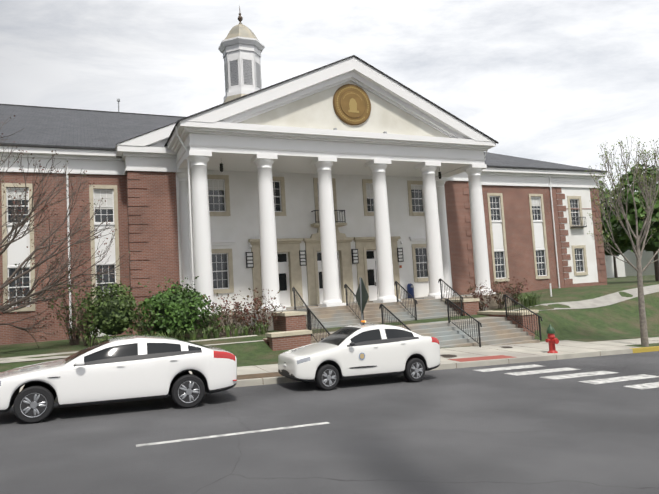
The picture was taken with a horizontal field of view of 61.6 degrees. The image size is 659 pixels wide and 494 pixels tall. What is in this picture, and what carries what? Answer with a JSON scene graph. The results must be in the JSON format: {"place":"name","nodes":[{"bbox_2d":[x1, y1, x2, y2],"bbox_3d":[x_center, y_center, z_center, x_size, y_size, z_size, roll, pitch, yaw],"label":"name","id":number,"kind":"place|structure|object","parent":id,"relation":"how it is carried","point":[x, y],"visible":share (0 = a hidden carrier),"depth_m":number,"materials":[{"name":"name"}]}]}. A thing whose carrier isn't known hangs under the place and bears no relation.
{"place":"outdoors","nodes":[
{"label":"outdoors","id":0,"kind":"place"},
{"bbox_2d":[0,351,658,493],"bbox_3d":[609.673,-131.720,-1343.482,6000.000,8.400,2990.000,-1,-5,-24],"label":"road","id":1,"kind":"structure","parent":0,"point":[468,430],"depth_m":8.57,"materials":[{"name":"grey asphalt"}]},
{"bbox_2d":[0,335,236,422],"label":"car","id":2,"kind":"object","parent":1,"relation":"on","point":[129,368],"visible":1,"depth_m":10.88,"materials":[{"name":"white metal"}]},
{"bbox_2d":[278,320,439,389],"bbox_3d":[0.789,2.693,14.308,4.143,1.573,1.881,1,-6,-24],"label":"car","id":3,"kind":"object","parent":1,"relation":"on","point":[362,349],"visible":1,"depth_m":13.65,"materials":[{"name":"white metal"}]},
{"bbox_2d":[136,364,658,446],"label":"road markings","id":4,"kind":"object","parent":1,"relation":"on","point":[628,378],"visible":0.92,"depth_m":14.03,"materials":[{"name":"white paint"}]},
{"bbox_2d":[0,275,658,371],"bbox_3d":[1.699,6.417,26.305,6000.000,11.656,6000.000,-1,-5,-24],"label":"ground","id":5,"kind":"structure","parent":0,"point":[619,321],"depth_m":25.57,"materials":[{"name":"green plant"}]},
{"bbox_2d":[0,115,136,341],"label":"bare tree","id":6,"kind":"object","parent":5,"relation":"on","point":[4,309],"visible":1,"depth_m":19.81,"materials":[{"name":"brown plant"}]},
{"bbox_2d":[90,327,111,336],"bbox_3d":[-10.600,3.825,25.608,0.900,0.600,0.500,-1,-5,-24],"label":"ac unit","id":7,"kind":"object","parent":5,"relation":"on","point":[101,334],"visible":0.14,"depth_m":25.35,"materials":[{"name":"white"}]},
{"bbox_2d":[0,335,263,362],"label":"walk","id":8,"kind":"structure","parent":5,"relation":"on","point":[13,359],"depth_m":17.96,"materials":[{"name":"concrete"}]},
{"bbox_2d":[40,272,284,345],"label":"bed shrubs","id":9,"kind":"object","parent":5,"relation":"on","point":[174,312],"visible":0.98,"depth_m":21.00,"materials":[{"name":"green plant"}]},
{"bbox_2d":[0,5,606,344],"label":"building","id":10,"kind":"structure","parent":5,"relation":"on","point":[318,189],"depth_m":27.62,"materials":[{"name":"paint"}]},
{"bbox_2d":[262,278,542,350],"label":"entrance steps","id":11,"kind":"structure","parent":5,"relation":"on","point":[506,327],"depth_m":23.02,"materials":[{"name":"concrete"}]},
{"bbox_2d":[463,277,544,310],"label":"shrubs","id":12,"kind":"object","parent":5,"relation":"on","point":[529,300],"visible":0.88,"depth_m":27.63,"materials":[{"name":"plant"}]},
{"bbox_2d":[511,284,658,310],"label":"walk","id":13,"kind":"structure","parent":5,"relation":"on","point":[611,299],"depth_m":30.18,"materials":[{"name":"concrete"}]},
{"bbox_2d":[585,135,658,346],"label":"street tree","id":14,"kind":"object","parent":5,"relation":"on","point":[641,301],"visible":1,"depth_m":20.90,"materials":[{"name":"green plant"}]},
{"bbox_2d":[598,164,658,280],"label":"trees","id":15,"kind":"object","parent":5,"relation":"on","point":[622,240],"visible":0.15,"depth_m":41.07,"materials":[{"name":"green plant"}]},
{"bbox_2d":[605,248,658,277],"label":"background houses","id":16,"kind":"structure","parent":5,"relation":"on","point":[624,269],"depth_m":83.48,"materials":[{"name":"white"}]},
{"bbox_2d":[0,0,658,208],"label":"sky","id":17,"kind":"structure","parent":0,"point":[554,81],"materials":[{"name":"white"}]},
{"bbox_2d":[19,337,658,402],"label":"pavement","id":18,"kind":"structure","parent":0,"point":[469,356],"depth_m":18.59,"materials":[{"name":"concrete"}]},
{"bbox_2d":[355,277,368,322],"bbox_3d":[0.971,2.186,16.089,0.110,2.601,1.080,-2,-4,-19],"label":"street sign","id":19,"kind":"object","parent":18,"relation":"on","point":[361,295],"visible":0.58,"depth_m":16.12,"materials":[{"name":"grey metal"}]},
{"bbox_2d":[440,346,512,357],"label":"manholes","id":20,"kind":"object","parent":18,"relation":"on","point":[448,356],"visible":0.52,"depth_m":18.39,"materials":[{"name":"grey metal"}]},
{"bbox_2d":[545,325,558,352],"bbox_3d":[7.582,3.122,18.824,0.440,0.960,0.410,-1,-5,-24],"label":"fire hydrant","id":21,"kind":"object","parent":18,"relation":"on","point":[551,340],"visible":1,"depth_m":18.76,"materials":[{"name":"red metal"}]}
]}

